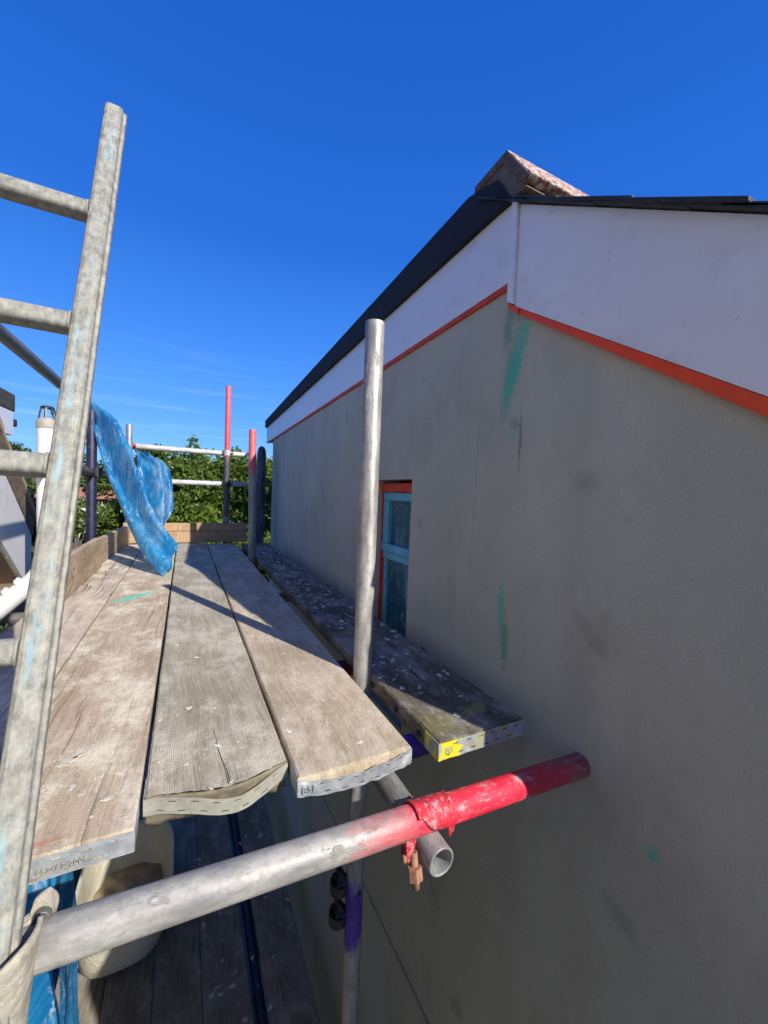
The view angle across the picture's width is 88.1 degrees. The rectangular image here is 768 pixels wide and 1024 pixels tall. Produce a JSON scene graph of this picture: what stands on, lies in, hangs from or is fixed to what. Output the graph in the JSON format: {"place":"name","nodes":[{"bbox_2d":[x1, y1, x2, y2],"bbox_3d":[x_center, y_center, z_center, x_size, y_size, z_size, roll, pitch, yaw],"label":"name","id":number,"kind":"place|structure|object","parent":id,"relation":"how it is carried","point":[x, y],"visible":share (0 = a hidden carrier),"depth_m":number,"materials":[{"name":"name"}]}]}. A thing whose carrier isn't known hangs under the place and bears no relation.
{"place":"outdoors","nodes":[
{"label":"outdoors","id":0,"kind":"place"},
{"bbox_2d":[0,553,31,630],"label":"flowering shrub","id":1,"kind":"object","parent":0,"point":[1,628],"visible":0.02,"depth_m":4.77,"materials":[{"name":"green plant"}]},
{"bbox_2d":[0,387,35,623],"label":"house","id":2,"kind":"structure","parent":0,"point":[17,514],"depth_m":2.61,"materials":[{"name":"white paint"}]},
{"bbox_2d":[0,405,55,620],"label":"vent pipe","id":3,"kind":"object","parent":2,"relation":"attached to","point":[13,596],"visible":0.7,"depth_m":2.44,"materials":[{"name":"white plastic"}]},
{"bbox_2d":[1,491,35,628],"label":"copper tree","id":4,"kind":"object","parent":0,"point":[33,538],"visible":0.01,"depth_m":5.83,"materials":[{"name":"plant"}]},
{"bbox_2d":[86,410,96,541],"bbox_3d":[-1.871,1.091,2.530,0.055,3.440,0.055,1,3,-27],"label":"scaffold tube","id":5,"kind":"object","parent":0,"point":[91,491],"visible":0.24,"depth_m":2.45,"materials":[{"name":"blue paint"}]},
{"bbox_2d":[0,626,11,635],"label":"scaffold tube","id":6,"kind":"object","parent":5,"relation":"attached to","point":[5,629],"depth_m":1.51,"materials":[{"name":"grey metal"}]},
{"bbox_2d":[7,589,337,625],"bbox_3d":[-0.854,0.428,1.841,1.340,0.048,0.048,1,3,-27],"label":"scaffold tube","id":7,"kind":"object","parent":6,"relation":"on","point":[13,619],"visible":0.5,"depth_m":1.54,"materials":[{"name":"grey metal"}]},
{"bbox_2d":[29,552,175,884],"bbox_3d":[-1.125,0.368,1.857,0.222,0.038,3.038,1,3,-27],"label":"scaffold board","id":8,"kind":"object","parent":7,"relation":"on","point":[70,835],"visible":0.94,"depth_m":0.77,"materials":[{"name":"wood"}]},
{"bbox_2d":[24,871,79,1023],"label":"plastic sheet","id":9,"kind":"object","parent":8,"relation":"hanging from","point":[43,1007],"visible":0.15,"depth_m":0.83,"materials":[{"name":"blue plastic"}]},
{"bbox_2d":[54,739,116,801],"bbox_3d":[-0.485,0.430,0.653,0.083,0.001,0.172,0,4,-43],"label":"plaster smear","id":10,"kind":"object","parent":8,"relation":"on","point":[75,757],"visible":1,"depth_m":0.68},
{"bbox_2d":[90,401,177,576],"bbox_3d":[-1.414,-0.176,2.392,0.852,0.983,0.315,4,3,30],"label":"plastic sheet","id":11,"kind":"object","parent":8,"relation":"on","point":[143,492],"visible":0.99,"depth_m":2.35,"materials":[{"name":"blue plastic"}]},
{"bbox_2d":[143,543,287,826],"bbox_3d":[-0.937,0.378,1.988,0.221,0.056,3.039,1,3,-27],"label":"scaffold board","id":12,"kind":"object","parent":7,"relation":"on","point":[204,683],"visible":1,"depth_m":0.83,"materials":[{"name":"grey wood"}]},
{"bbox_2d":[59,554,370,817],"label":"plaster specks","id":13,"kind":"object","parent":12,"relation":"on","point":[71,787],"visible":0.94,"depth_m":0.80,"materials":[{"name":"white paint"}]},
{"bbox_2d":[0,323,60,389],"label":"scaffold tube","id":14,"kind":"object","parent":5,"relation":"attached to","point":[14,344],"depth_m":1.52,"materials":[{"name":"grey metal"}]},
{"bbox_2d":[0,544,140,759],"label":"scaffold board","id":15,"kind":"object","parent":5,"relation":"on","point":[86,602],"visible":0.47,"depth_m":1.46,"materials":[{"name":"wood"}]},
{"bbox_2d":[65,538,101,599],"bbox_3d":[-1.412,0.254,1.830,0.036,0.166,0.900,1,3,-26],"label":"toe board","id":16,"kind":"object","parent":15,"relation":"on","point":[85,562],"visible":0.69,"depth_m":1.86,"materials":[{"name":"brown wood"}]},
{"bbox_2d":[98,525,129,562],"bbox_3d":[-1.823,0.209,2.662,0.036,0.146,1.042,1,3,-23],"label":"toe board","id":17,"kind":"object","parent":15,"relation":"on","point":[115,541],"visible":0.69,"depth_m":2.65,"materials":[{"name":"brown wood"}]},
{"bbox_2d":[123,523,205,543],"bbox_3d":[-1.796,0.173,3.275,0.595,0.165,0.034,1,3,-27],"label":"toe board","id":18,"kind":"object","parent":17,"relation":"attached to","point":[187,532],"visible":0.52,"depth_m":3.33,"materials":[{"name":"brown wood"}]},
{"bbox_2d":[206,523,246,541],"bbox_3d":[-1.379,0.180,3.485,0.332,0.166,0.034,1,3,-27],"label":"toe board","id":19,"kind":"object","parent":18,"relation":"attached to","point":[226,532],"visible":1,"depth_m":3.47,"materials":[{"name":"brown wood"}]},
{"bbox_2d":[55,968,105,1023],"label":"scaffold board","id":20,"kind":"object","parent":5,"relation":"on","point":[90,995],"visible":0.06,"depth_m":2.01,"materials":[{"name":"brown wood"}]},
{"bbox_2d":[82,464,105,476],"bbox_3d":[-1.822,-0.261,2.478,0.142,0.085,0.086,1,3,-27],"label":"scaffold coupler","id":21,"kind":"object","parent":5,"relation":"attached to","point":[99,472],"visible":0.56,"depth_m":2.46,"materials":[{"name":"grey metal"}]},
{"bbox_2d":[81,466,107,478],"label":"scaffold tube","id":22,"kind":"object","parent":5,"relation":"attached to","point":[86,471],"visible":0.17,"depth_m":2.33,"materials":[{"name":"grey metal"}]},
{"bbox_2d":[99,725,155,1023],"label":"scaffold board","id":23,"kind":"object","parent":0,"point":[127,995],"visible":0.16,"depth_m":2.03,"materials":[{"name":"wood"}]},
{"bbox_2d":[0,102,126,1023],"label":"ladder","id":24,"kind":"object","parent":23,"relation":"on","point":[30,653],"visible":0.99,"depth_m":0.54,"materials":[{"name":"metal"}]},
{"bbox_2d":[75,819,174,978],"bbox_3d":[-1.528,2.264,2.364,0.494,0.262,0.798,1,3,-27],"label":"mixing tub","id":25,"kind":"object","parent":23,"relation":"on","point":[150,859],"visible":0.46,"depth_m":2.51,"materials":[{"name":"beige plastic"}]},
{"bbox_2d":[0,543,263,970],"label":"ground","id":26,"kind":"structure","parent":0,"point":[76,873],"depth_m":8.73,"materials":[{"name":"grey concrete"}]},
{"bbox_2d":[9,441,85,497],"bbox_3d":[-30.193,-1.808,33.672,7.005,8.632,6.554,2,3,4],"label":"distant tree","id":27,"kind":"object","parent":26,"relation":"on","point":[31,484],"visible":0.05,"depth_m":33.57,"materials":[{"name":"green plant"}]},
{"bbox_2d":[31,495,108,564],"bbox_3d":[-5.856,2.164,7.290,1.523,4.956,1.673,1,3,-27],"label":"flowering shrub","id":28,"kind":"object","parent":26,"relation":"on","point":[80,524],"visible":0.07,"depth_m":7.20,"materials":[{"name":"green plant"}]},
{"bbox_2d":[34,487,116,548],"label":"house","id":29,"kind":"structure","parent":26,"relation":"on","point":[76,541],"depth_m":31.21,"materials":[{"name":"brick"}]},
{"bbox_2d":[82,496,124,543],"bbox_3d":[-5.758,2.110,9.024,1.998,4.908,1.774,1,3,-27],"label":"flowering shrub","id":30,"kind":"object","parent":26,"relation":"on","point":[107,525],"visible":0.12,"depth_m":8.31,"materials":[{"name":"green plant"}]},
{"bbox_2d":[80,460,189,544],"bbox_3d":[-5.371,1.681,9.077,2.893,5.814,2.296,3,3,7],"label":"leafy tree","id":31,"kind":"object","parent":26,"relation":"on","point":[103,485],"visible":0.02,"depth_m":8.42,"materials":[{"name":"green plant"}]},
{"bbox_2d":[120,434,248,615],"bbox_3d":[-4.021,1.538,8.415,2.808,6.297,2.474,4,3,28],"label":"leafy tree","id":32,"kind":"object","parent":26,"relation":"on","point":[185,510],"visible":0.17,"depth_m":7.81,"materials":[{"name":"green plant"}]},
{"bbox_2d":[172,446,272,581],"bbox_3d":[-3.052,1.644,8.784,2.891,6.144,2.479,3,3,5],"label":"leafy tree","id":33,"kind":"object","parent":26,"relation":"on","point":[239,496],"visible":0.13,"depth_m":7.95,"materials":[{"name":"green plant"}]},
{"bbox_2d":[223,386,230,543],"bbox_3d":[-1.486,-0.395,3.756,0.049,1.565,0.049,1,3,-27],"label":"scaffold tube","id":34,"kind":"object","parent":26,"relation":"on","point":[227,447],"visible":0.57,"depth_m":3.73,"materials":[{"name":"red metal"}]},
{"bbox_2d":[222,516,232,521],"bbox_3d":[-1.493,0.055,3.782,0.086,0.085,0.142,1,3,-27],"label":"scaffold coupler","id":35,"kind":"object","parent":34,"relation":"attached to","point":[227,519],"visible":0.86,"depth_m":3.73,"materials":[{"name":"grey metal"}]},
{"bbox_2d":[223,481,232,486],"bbox_3d":[-1.493,-0.277,3.794,0.086,0.085,0.142,1,3,-27],"label":"scaffold coupler","id":36,"kind":"object","parent":34,"relation":"attached to","point":[227,484],"visible":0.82,"depth_m":3.74,"materials":[{"name":"black metal"}]},
{"bbox_2d":[172,479,246,486],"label":"scaffold tube","id":37,"kind":"object","parent":36,"relation":"attached to","point":[203,483],"visible":0.57,"depth_m":3.71,"materials":[{"name":"grey metal"}]},
{"bbox_2d":[223,450,233,455],"bbox_3d":[-1.481,-0.570,3.780,0.086,0.085,0.142,1,3,-27],"label":"scaffold coupler","id":38,"kind":"object","parent":34,"relation":"attached to","point":[228,452],"visible":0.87,"depth_m":3.73,"materials":[{"name":"silver metal"}]},
{"bbox_2d":[85,443,246,457],"bbox_3d":[-1.923,-0.568,3.593,1.290,0.048,0.048,1,3,-27],"label":"scaffold tube","id":39,"kind":"object","parent":38,"relation":"attached to","point":[181,450],"visible":0.49,"depth_m":3.63,"materials":[{"name":"grey metal"}]},
{"bbox_2d":[125,424,132,544],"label":"scaffold tube","id":40,"kind":"object","parent":39,"relation":"attached to","point":[129,432],"visible":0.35,"depth_m":3.36,"materials":[{"name":"grey metal"}]},
{"bbox_2d":[236,457,272,571],"bbox_3d":[-1.974,1.810,8.099,2.247,5.932,2.246,4,3,26],"label":"leafy tree","id":41,"kind":"object","parent":26,"relation":"on","point":[268,494],"visible":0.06,"depth_m":7.54,"materials":[{"name":"green plant"}]},
{"bbox_2d":[52,838,256,1023],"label":"path","id":42,"kind":"structure","parent":0,"point":[55,973],"depth_m":4.23,"materials":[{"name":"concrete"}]},
{"bbox_2d":[152,816,202,1023],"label":"scaffold board","id":43,"kind":"object","parent":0,"point":[177,995],"visible":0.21,"depth_m":2.16,"materials":[{"name":"wood"}]},
{"bbox_2d":[341,319,384,1023],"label":"scaffold tube","id":44,"kind":"object","parent":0,"point":[370,440],"visible":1,"depth_m":1.03,"materials":[{"name":"silver metal"}]},
{"bbox_2d":[228,810,268,1023],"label":"scaffold tube","id":45,"kind":"object","parent":44,"relation":"attached to","point":[259,997],"depth_m":2.25,"materials":[{"name":"blue paint"}]},
{"bbox_2d":[196,810,253,1023],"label":"scaffold board","id":46,"kind":"object","parent":45,"relation":"on","point":[231,1005],"visible":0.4,"depth_m":2.23,"materials":[{"name":"wood"}]},
{"bbox_2d":[236,796,320,1023],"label":"scaffold board","id":47,"kind":"object","parent":44,"relation":"on","point":[292,987],"visible":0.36,"depth_m":2.27,"materials":[{"name":"wood"}]},
{"bbox_2d":[197,833,316,1022],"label":"plaster crumbs","id":48,"kind":"object","parent":47,"relation":"on","point":[245,1019],"visible":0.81,"depth_m":2.13,"materials":[{"name":"white"}]},
{"bbox_2d":[328,899,344,930],"bbox_3d":[-0.113,1.134,1.137,0.092,0.078,0.075,2,3,-3],"label":"scaffold coupler","id":49,"kind":"object","parent":44,"relation":"attached to","point":[336,921],"visible":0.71,"depth_m":1.11,"materials":[{"name":"black metal"}]},
{"bbox_2d":[330,866,360,899],"bbox_3d":[-0.107,1.035,1.124,0.092,0.078,0.075,2,3,-3],"label":"scaffold coupler","id":50,"kind":"object","parent":44,"relation":"attached to","point":[338,887],"visible":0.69,"depth_m":1.10,"materials":[{"name":"black metal"}]},
{"bbox_2d":[372,772,452,876],"bbox_3d":[-0.690,0.475,2.211,0.050,0.048,3.492,1,3,-27],"label":"scaffold tube","id":51,"kind":"object","parent":44,"relation":"attached to","point":[434,851],"visible":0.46,"depth_m":0.68,"materials":[{"name":"silver metal"}]},
{"bbox_2d":[248,429,255,565],"bbox_3d":[-0.914,0.087,2.752,0.049,1.300,0.048,0,3,-27],"label":"scaffold tube","id":52,"kind":"object","parent":51,"relation":"attached to","point":[252,506],"visible":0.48,"depth_m":2.72,"materials":[{"name":"red metal"}]},
{"bbox_2d":[20,752,590,975],"bbox_3d":[-0.012,0.516,0.639,1.111,0.048,0.049,5,1,-28],"label":"scaffold tube","id":53,"kind":"object","parent":51,"relation":"on","point":[79,932],"visible":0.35,"depth_m":0.54,"materials":[{"name":"silver metal"}]},
{"bbox_2d":[0,887,59,1023],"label":"cloth","id":54,"kind":"object","parent":53,"relation":"attached to","point":[16,974],"visible":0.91,"depth_m":0.40,"materials":[{"name":"beige fabric"}]},
{"bbox_2d":[401,790,454,890],"bbox_3d":[0.071,0.556,0.692,0.107,0.129,0.077,1,3,-27],"label":"scaffold coupler","id":55,"kind":"object","parent":53,"relation":"attached to","point":[434,811],"visible":0.99,"depth_m":0.67,"materials":[{"name":"red paint"}]},
{"bbox_2d":[337,647,425,674],"bbox_3d":[-0.062,0.486,1.267,0.440,0.048,0.048,1,3,-27],"label":"scaffold tube","id":56,"kind":"object","parent":51,"relation":"on","point":[345,666],"visible":0.04,"depth_m":1.22,"materials":[{"name":"red paint"}]},
{"bbox_2d":[207,543,411,797],"bbox_3d":[-0.713,0.379,2.045,0.222,0.044,3.002,1,3,-27],"label":"scaffold board","id":57,"kind":"object","parent":56,"relation":"on","point":[306,675],"visible":0.98,"depth_m":0.92,"materials":[{"name":"wood"}]},
{"bbox_2d":[401,733,429,758],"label":"scaffold tube","id":58,"kind":"object","parent":51,"relation":"on","point":[419,749],"visible":0.02,"depth_m":0.85,"materials":[{"name":"purple paint"}]},
{"bbox_2d":[242,543,523,761],"bbox_3d":[-0.466,0.382,2.163,0.229,0.040,3.004,1,3,-27],"label":"scaffold board","id":59,"kind":"object","parent":58,"relation":"on","point":[485,720],"visible":0.98,"depth_m":1.03,"materials":[{"name":"grey wood"}]},
{"bbox_2d":[256,546,493,717],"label":"plaster crumbs","id":60,"kind":"object","parent":59,"relation":"on","point":[438,674],"visible":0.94,"depth_m":1.45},
{"bbox_2d":[0,0,767,467],"label":"sky","id":61,"kind":"structure","parent":0,"point":[284,162],"materials":[{"name":"blue"}]},
{"bbox_2d":[259,150,767,1023],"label":"house","id":62,"kind":"structure","parent":0,"point":[573,516],"depth_m":0.91,"materials":[{"name":"grey paint"}]},
{"bbox_2d":[256,446,265,542],"bbox_3d":[-1.180,-0.114,3.793,0.093,1.025,0.093,1,3,-27],"label":"wrapped post","id":63,"kind":"object","parent":62,"relation":"attached to","point":[260,485],"visible":0.88,"depth_m":3.76,"materials":[{"name":"black plastic"}]},
{"bbox_2d":[377,481,411,636],"bbox_3d":[0.098,0.367,1.782,0.109,1.012,0.366,1,3,-27],"label":"window","id":64,"kind":"structure","parent":62,"relation":"in","point":[396,507],"depth_m":1.83,"materials":[{"name":"blue glass"}]}
]}

